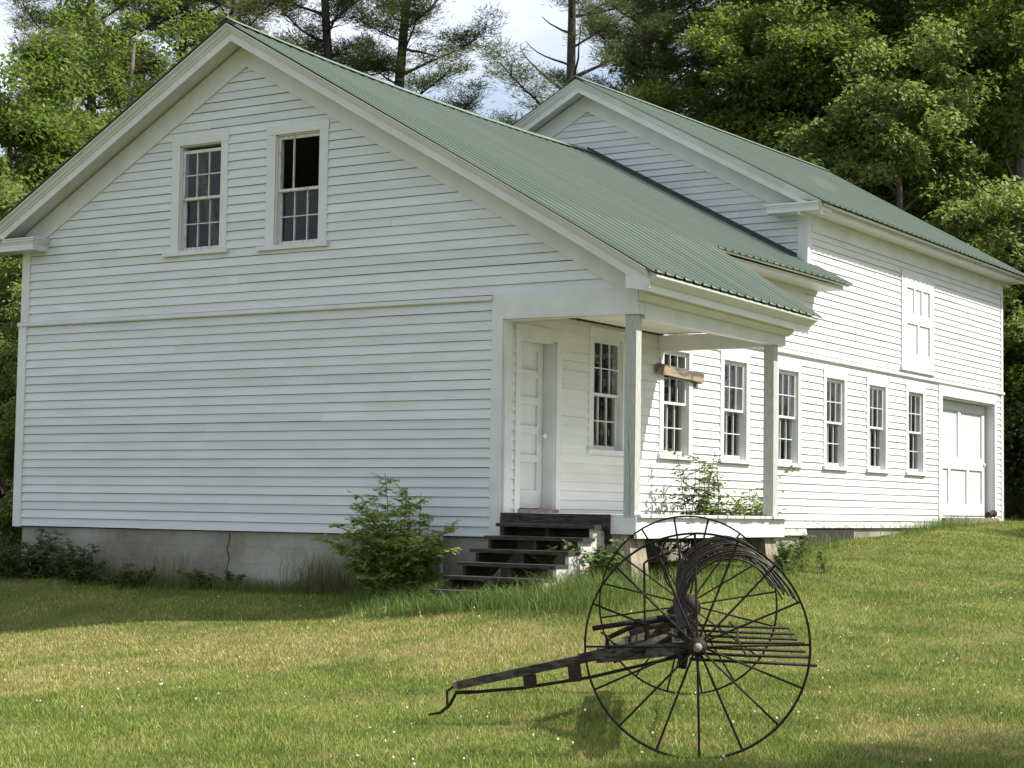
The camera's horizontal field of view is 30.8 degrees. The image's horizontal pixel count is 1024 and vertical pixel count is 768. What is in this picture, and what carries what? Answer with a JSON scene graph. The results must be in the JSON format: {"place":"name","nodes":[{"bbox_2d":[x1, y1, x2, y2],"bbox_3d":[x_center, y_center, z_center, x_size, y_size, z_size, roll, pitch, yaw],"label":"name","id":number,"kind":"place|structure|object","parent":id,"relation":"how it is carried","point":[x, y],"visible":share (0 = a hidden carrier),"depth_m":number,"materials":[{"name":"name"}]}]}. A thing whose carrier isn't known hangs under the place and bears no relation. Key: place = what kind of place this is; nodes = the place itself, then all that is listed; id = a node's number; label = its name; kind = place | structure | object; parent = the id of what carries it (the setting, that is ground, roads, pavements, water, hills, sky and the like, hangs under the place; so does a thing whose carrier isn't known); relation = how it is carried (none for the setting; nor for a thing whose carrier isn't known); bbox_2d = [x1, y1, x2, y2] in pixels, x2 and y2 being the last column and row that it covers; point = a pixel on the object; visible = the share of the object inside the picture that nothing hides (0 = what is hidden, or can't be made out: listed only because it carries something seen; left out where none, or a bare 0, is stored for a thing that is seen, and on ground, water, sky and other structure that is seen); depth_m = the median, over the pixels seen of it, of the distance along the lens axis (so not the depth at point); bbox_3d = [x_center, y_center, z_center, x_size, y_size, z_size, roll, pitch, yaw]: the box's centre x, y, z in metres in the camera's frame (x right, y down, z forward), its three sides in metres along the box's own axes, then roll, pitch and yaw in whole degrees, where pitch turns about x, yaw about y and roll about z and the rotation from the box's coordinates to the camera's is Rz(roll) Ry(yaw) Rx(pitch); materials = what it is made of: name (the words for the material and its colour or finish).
{"place":"outdoors","nodes":[
{"label":"outdoors","id":0,"kind":"place"},
{"bbox_2d":[110,544,231,587],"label":"seed grass","id":1,"kind":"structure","parent":0,"point":[168,569],"depth_m":24.18,"materials":[{"name":"green plant"}]},
{"bbox_2d":[13,556,837,617],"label":"foundation grass","id":2,"kind":"structure","parent":0,"point":[251,586],"depth_m":23.46,"materials":[{"name":"green plant"}]},
{"bbox_2d":[0,0,972,182],"label":"sky","id":3,"kind":"structure","parent":0,"point":[525,21],"materials":[{"name":"white"}]},
{"bbox_2d":[274,582,710,626],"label":"tall grass","id":4,"kind":"structure","parent":0,"point":[469,602],"depth_m":19.66,"materials":[{"name":"green plant"}]},
{"bbox_2d":[0,517,1023,767],"bbox_3d":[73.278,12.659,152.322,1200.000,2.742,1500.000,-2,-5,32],"label":"lawn","id":5,"kind":"structure","parent":0,"point":[310,630],"depth_m":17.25,"materials":[{"name":"green plant"}]},
{"bbox_2d":[0,545,19,564],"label":"weed","id":6,"kind":"object","parent":5,"relation":"on","point":[6,549],"visible":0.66,"depth_m":25.15,"materials":[{"name":"green plant"}]},
{"bbox_2d":[0,278,21,539],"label":"tree","id":7,"kind":"object","parent":5,"relation":"on","point":[7,430],"visible":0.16,"depth_m":29.22,"materials":[{"name":"green plant"}]},
{"bbox_2d":[0,172,30,567],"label":"tree","id":8,"kind":"object","parent":5,"relation":"on","point":[10,269],"visible":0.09,"depth_m":30.98,"materials":[{"name":"green plant"}]},
{"bbox_2d":[0,526,65,578],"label":"weed","id":9,"kind":"object","parent":5,"relation":"on","point":[9,565],"visible":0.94,"depth_m":24.99,"materials":[{"name":"green plant"}]},
{"bbox_2d":[0,14,84,334],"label":"pine tree","id":10,"kind":"object","parent":5,"relation":"on","point":[22,27],"visible":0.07,"depth_m":36.67,"materials":[{"name":"green plant"}]},
{"bbox_2d":[0,24,103,563],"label":"tree","id":11,"kind":"object","parent":5,"relation":"on","point":[24,130],"visible":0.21,"depth_m":33.96,"materials":[{"name":"green plant"}]},
{"bbox_2d":[24,536,106,583],"bbox_3d":[-5.970,2.369,24.752,1.174,0.693,0.830,-2,-5,32],"label":"weed","id":12,"kind":"object","parent":5,"relation":"on","point":[80,572],"visible":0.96,"depth_m":24.70,"materials":[{"name":"green plant"}]},
{"bbox_2d":[0,0,205,335],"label":"pine tree","id":13,"kind":"object","parent":5,"relation":"on","point":[38,15],"visible":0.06,"depth_m":45.10,"materials":[{"name":"green plant"}]},
{"bbox_2d":[53,533,155,578],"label":"seed grass","id":14,"kind":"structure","parent":5,"relation":"on","point":[97,557],"depth_m":24.80,"materials":[{"name":"green plant"}]},
{"bbox_2d":[85,563,156,589],"bbox_3d":[-5.097,2.550,24.308,0.891,0.394,0.725,-2,-5,32],"label":"weed","id":15,"kind":"object","parent":5,"relation":"on","point":[125,575],"visible":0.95,"depth_m":24.27,"materials":[{"name":"green plant"}]},
{"bbox_2d":[0,0,243,338],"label":"tree","id":16,"kind":"object","parent":5,"relation":"on","point":[107,68],"visible":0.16,"depth_m":40.51,"materials":[{"name":"green plant"}]},
{"bbox_2d":[88,0,257,116],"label":"pine tree","id":17,"kind":"object","parent":5,"relation":"on","point":[186,42],"visible":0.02,"depth_m":47.62,"materials":[{"name":"green plant"}]},
{"bbox_2d":[174,566,246,588],"bbox_3d":[-3.832,2.504,23.707,0.741,0.459,0.840,4,-5,-41],"label":"weed","id":18,"kind":"object","parent":5,"relation":"on","point":[199,575],"visible":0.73,"depth_m":23.74,"materials":[{"name":"green plant"}]},
{"bbox_2d":[134,0,313,95],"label":"pine tree","id":19,"kind":"object","parent":5,"relation":"on","point":[256,9],"visible":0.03,"depth_m":45.70,"materials":[{"name":"green plant"}]},
{"bbox_2d":[264,547,361,594],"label":"seed grass","id":20,"kind":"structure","parent":5,"relation":"on","point":[319,572],"depth_m":22.85,"materials":[{"name":"green plant"}]},
{"bbox_2d":[265,0,417,92],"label":"pine tree","id":21,"kind":"object","parent":5,"relation":"on","point":[314,43],"visible":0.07,"depth_m":48.49,"materials":[{"name":"green plant"}]},
{"bbox_2d":[312,473,462,595],"bbox_3d":[-1.466,1.819,21.791,2.302,1.596,1.426,-2,-5,32],"label":"leafy bush","id":22,"kind":"object","parent":5,"relation":"on","point":[409,557],"visible":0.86,"depth_m":21.56,"materials":[{"name":"green plant"}]},
{"bbox_2d":[294,576,503,610],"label":"tall grass","id":23,"kind":"structure","parent":5,"relation":"on","point":[396,593],"depth_m":21.19,"materials":[{"name":"green plant"}]},
{"bbox_2d":[316,0,509,114],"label":"pine tree","id":24,"kind":"object","parent":5,"relation":"on","point":[407,12],"visible":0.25,"depth_m":47.61,"materials":[{"name":"green plant"}]},
{"bbox_2d":[0,16,853,588],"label":"gabled farm building","id":25,"kind":"structure","parent":5,"relation":"on","point":[446,308],"depth_m":23.91,"materials":[{"name":"white paint"}]},
{"bbox_2d":[162,131,229,256],"bbox_3d":[-4.137,-2.503,24.626,1.134,1.604,0.192,-2,-5,32],"label":"window","id":26,"kind":"structure","parent":25,"relation":"in","point":[181,146],"depth_m":24.69,"materials":[{"name":"paint"}]},
{"bbox_2d":[194,153,218,245],"bbox_3d":[-4.044,-2.396,24.788,0.620,1.492,0.049,-2,-5,39],"label":"curtain","id":27,"kind":"object","parent":25,"relation":"on","point":[203,180],"visible":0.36,"depth_m":24.80,"materials":[{"name":"grey fabric"}]},
{"bbox_2d":[256,119,329,251],"bbox_3d":[-2.747,-2.525,23.744,1.154,1.615,0.192,-2,-5,32],"label":"window","id":28,"kind":"structure","parent":25,"relation":"in","point":[275,192],"depth_m":23.80,"materials":[{"name":"paint"}]},
{"bbox_2d":[519,341,546,507],"bbox_3d":[0.180,0.495,22.522,0.145,2.019,0.784,-2,-5,32],"label":"door","id":29,"kind":"structure","parent":25,"relation":"in","point":[531,435],"depth_m":22.68,"materials":[{"name":"white wood"}]},
{"bbox_2d":[593,400,604,445],"bbox_3d":[1.031,0.978,24.466,0.405,1.628,0.926,-2,-5,32],"label":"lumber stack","id":30,"kind":"object","parent":25,"relation":"on","point":[601,424],"visible":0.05,"depth_m":24.58,"materials":[{"name":"wood"}]},
{"bbox_2d":[586,326,624,455],"bbox_3d":[1.184,0.103,23.923,0.192,1.618,1.029,-2,-5,32],"label":"window","id":31,"kind":"structure","parent":25,"relation":"in","point":[616,339],"depth_m":24.04,"materials":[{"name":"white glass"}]},
{"bbox_2d":[657,351,693,459],"bbox_3d":[2.203,0.227,25.527,0.192,1.618,1.029,-2,-5,32],"label":"window","id":32,"kind":"structure","parent":25,"relation":"in","point":[685,404],"depth_m":25.78,"materials":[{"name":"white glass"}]},
{"bbox_2d":[656,363,703,386],"bbox_3d":[2.311,-0.117,25.540,0.055,0.250,1.380,-2,-5,32],"label":"scorched plank","id":33,"kind":"object","parent":25,"relation":"attached to","point":[695,378],"visible":1,"depth_m":25.50,"materials":[{"name":"brown wood"}]},
{"bbox_2d":[724,389,730,454],"bbox_3d":[3.065,1.049,27.649,0.271,1.976,0.951,-2,-5,32],"label":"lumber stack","id":34,"kind":"object","parent":25,"relation":"on","point":[728,446],"visible":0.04,"depth_m":27.84,"materials":[{"name":"brown wood"}]},
{"bbox_2d":[718,350,751,463],"bbox_3d":[3.168,0.349,27.118,0.271,1.618,1.029,-2,-5,32],"label":"window","id":35,"kind":"structure","parent":25,"relation":"in","point":[728,359],"depth_m":27.35,"materials":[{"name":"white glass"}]},
{"bbox_2d":[777,360,803,467],"bbox_3d":[4.176,0.471,28.707,0.272,1.618,1.029,-2,-5,32],"label":"window","id":36,"kind":"structure","parent":25,"relation":"in","point":[794,370],"depth_m":28.97,"materials":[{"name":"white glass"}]},
{"bbox_2d":[0,372,1023,564],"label":"undergrowth","id":37,"kind":"object","parent":5,"relation":"on","point":[1014,417],"depth_m":40.58,"materials":[{"name":"green plant"}]},
{"bbox_2d":[3,540,1023,764],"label":"clover blooms","id":38,"kind":"object","parent":5,"relation":"on","point":[412,759],"visible":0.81,"depth_m":14.55,"materials":[{"name":"white plant"}]},
{"bbox_2d":[429,523,605,606],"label":"porch steps","id":39,"kind":"structure","parent":5,"relation":"on","point":[493,558],"depth_m":20.68,"materials":[{"name":"brown wood"}]},
{"bbox_2d":[530,545,557,570],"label":"tread weed","id":40,"kind":"object","parent":39,"relation":"on","point":[541,559],"visible":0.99,"depth_m":20.50,"materials":[{"name":"green plant"}]},
{"bbox_2d":[463,0,689,124],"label":"pine tree","id":41,"kind":"object","parent":5,"relation":"on","point":[616,51],"visible":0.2,"depth_m":47.71,"materials":[{"name":"green plant"}]},
{"bbox_2d":[562,537,627,584],"bbox_3d":[0.975,2.040,20.514,0.743,0.687,0.803,-2,-5,32],"label":"step weed","id":42,"kind":"object","parent":5,"relation":"on","point":[608,556],"visible":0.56,"depth_m":20.43,"materials":[{"name":"green plant"}]},
{"bbox_2d":[428,515,816,758],"bbox_3d":[0.738,1.696,13.264,2.671,1.521,3.450,1,-4,3],"label":"hay rake","id":43,"kind":"object","parent":5,"relation":"on","point":[675,633],"visible":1,"depth_m":12.67,"materials":[{"name":"black metal"}]},
{"bbox_2d":[533,0,715,111],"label":"pine tree","id":44,"kind":"object","parent":5,"relation":"on","point":[647,76],"visible":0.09,"depth_m":50.81,"materials":[{"name":"green plant"}]},
{"bbox_2d":[593,0,736,120],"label":"pine tree","id":45,"kind":"object","parent":5,"relation":"on","point":[665,46],"visible":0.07,"depth_m":55.02,"materials":[{"name":"green plant"}]},
{"bbox_2d":[662,448,727,562],"bbox_3d":[2.590,1.691,24.939,0.958,1.644,1.191,-2,-5,32],"label":"pale vine","id":46,"kind":"object","parent":5,"relation":"on","point":[705,497],"visible":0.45,"depth_m":24.85,"materials":[{"name":"green plant"}]},
{"bbox_2d":[616,0,838,115],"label":"tree","id":47,"kind":"object","parent":5,"relation":"on","point":[723,2],"depth_m":60.20,"materials":[{"name":"green plant"}]},
{"bbox_2d":[688,463,800,561],"bbox_3d":[3.144,1.818,25.467,1.380,1.498,2.264,0,-4,17],"label":"shrub","id":48,"kind":"object","parent":5,"relation":"on","point":[756,510],"visible":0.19,"depth_m":25.03,"materials":[{"name":"green plant"}]},
{"bbox_2d":[603,0,925,159],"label":"tree","id":49,"kind":"object","parent":5,"relation":"on","point":[709,25],"visible":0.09,"depth_m":49.75,"materials":[{"name":"green plant"}]},
{"bbox_2d":[512,75,1023,547],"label":"tall rear building","id":50,"kind":"structure","parent":5,"relation":"on","point":[906,333],"depth_m":32.03,"materials":[{"name":"white wood"}]},
{"bbox_2d":[822,369,848,470],"bbox_3d":[5.181,0.593,30.285,0.270,1.618,1.029,-2,-5,32],"label":"window","id":51,"kind":"structure","parent":50,"relation":"in","point":[840,379],"depth_m":30.53,"materials":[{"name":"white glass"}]},
{"bbox_2d":[865,377,889,473],"bbox_3d":[6.172,0.713,31.848,0.273,1.618,1.029,-2,-5,32],"label":"window","id":52,"kind":"structure","parent":50,"relation":"in","point":[880,385],"depth_m":32.10,"materials":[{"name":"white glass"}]},
{"bbox_2d":[905,384,927,475],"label":"window","id":53,"kind":"structure","parent":50,"relation":"in","point":[919,392],"depth_m":33.65,"materials":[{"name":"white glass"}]},
{"bbox_2d":[943,400,985,515],"bbox_3d":[8.634,1.461,35.899,0.120,2.225,2.958,-2,-5,32],"label":"barn door","id":54,"kind":"structure","parent":50,"relation":"in","point":[963,423],"depth_m":36.11,"materials":[{"name":"white wood"}]},
{"bbox_2d":[985,510,996,516],"bbox_3d":[9.492,2.566,36.738,0.150,0.144,0.424,-2,-5,32],"label":"rusty tin","id":55,"kind":"object","parent":50,"relation":"on","point":[992,513],"visible":1,"depth_m":36.67,"materials":[{"name":"metal"}]},
{"bbox_2d":[633,0,911,210],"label":"tree","id":56,"kind":"object","parent":5,"relation":"on","point":[800,38],"visible":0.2,"depth_m":46.11,"materials":[{"name":"green plant"}]},
{"bbox_2d":[772,534,834,572],"bbox_3d":[3.613,2.207,23.666,0.956,0.609,0.592,5,-5,-44],"label":"pier weed","id":57,"kind":"object","parent":5,"relation":"on","point":[786,553],"visible":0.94,"depth_m":23.60,"materials":[{"name":"green plant"}]},
{"bbox_2d":[672,1,942,222],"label":"tree","id":58,"kind":"object","parent":5,"relation":"on","point":[824,95],"visible":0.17,"depth_m":45.72,"materials":[{"name":"green plant"}]},
{"bbox_2d":[732,0,1013,233],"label":"tree","id":59,"kind":"object","parent":5,"relation":"on","point":[1001,166],"depth_m":52.94,"materials":[{"name":"green plant"}]},
{"bbox_2d":[759,0,1023,258],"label":"tree","id":60,"kind":"object","parent":5,"relation":"on","point":[897,24],"visible":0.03,"depth_m":47.85,"materials":[{"name":"green plant"}]},
{"bbox_2d":[771,13,1023,446],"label":"tree","id":61,"kind":"object","parent":5,"relation":"on","point":[897,139],"visible":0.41,"depth_m":41.69,"materials":[{"name":"green plant"}]},
{"bbox_2d":[850,0,1023,518],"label":"tree","id":62,"kind":"object","parent":5,"relation":"on","point":[987,29],"visible":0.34,"depth_m":43.87,"materials":[{"name":"green plant"}]},
{"bbox_2d":[1003,240,1023,518],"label":"tree","id":63,"kind":"object","parent":5,"relation":"on","point":[1020,347],"visible":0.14,"depth_m":42.84,"materials":[{"name":"green plant"}]},
{"bbox_2d":[431,562,703,638],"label":"tall grass","id":64,"kind":"structure","parent":0,"point":[584,586],"depth_m":19.19,"materials":[{"name":"green plant"}]},
{"bbox_2d":[424,548,906,627],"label":"tall grass","id":65,"kind":"structure","parent":0,"point":[714,577],"depth_m":21.86,"materials":[{"name":"green plant"}]},
{"bbox_2d":[664,393,676,450],"bbox_3d":[2.058,0.939,26.065,0.346,1.951,0.944,-2,-5,32],"label":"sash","id":66,"kind":"object","parent":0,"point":[669,439],"visible":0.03,"depth_m":26.41,"materials":[{"name":"white wood"}]},
{"bbox_2d":[664,530,883,560],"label":"tall grass","id":67,"kind":"structure","parent":0,"point":[813,550],"depth_m":28.77,"materials":[{"name":"green plant"}]},
{"bbox_2d":[865,511,1015,539],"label":"tall grass","id":68,"kind":"structure","parent":0,"point":[947,524],"depth_m":33.70,"materials":[{"name":"green plant"}]}
]}

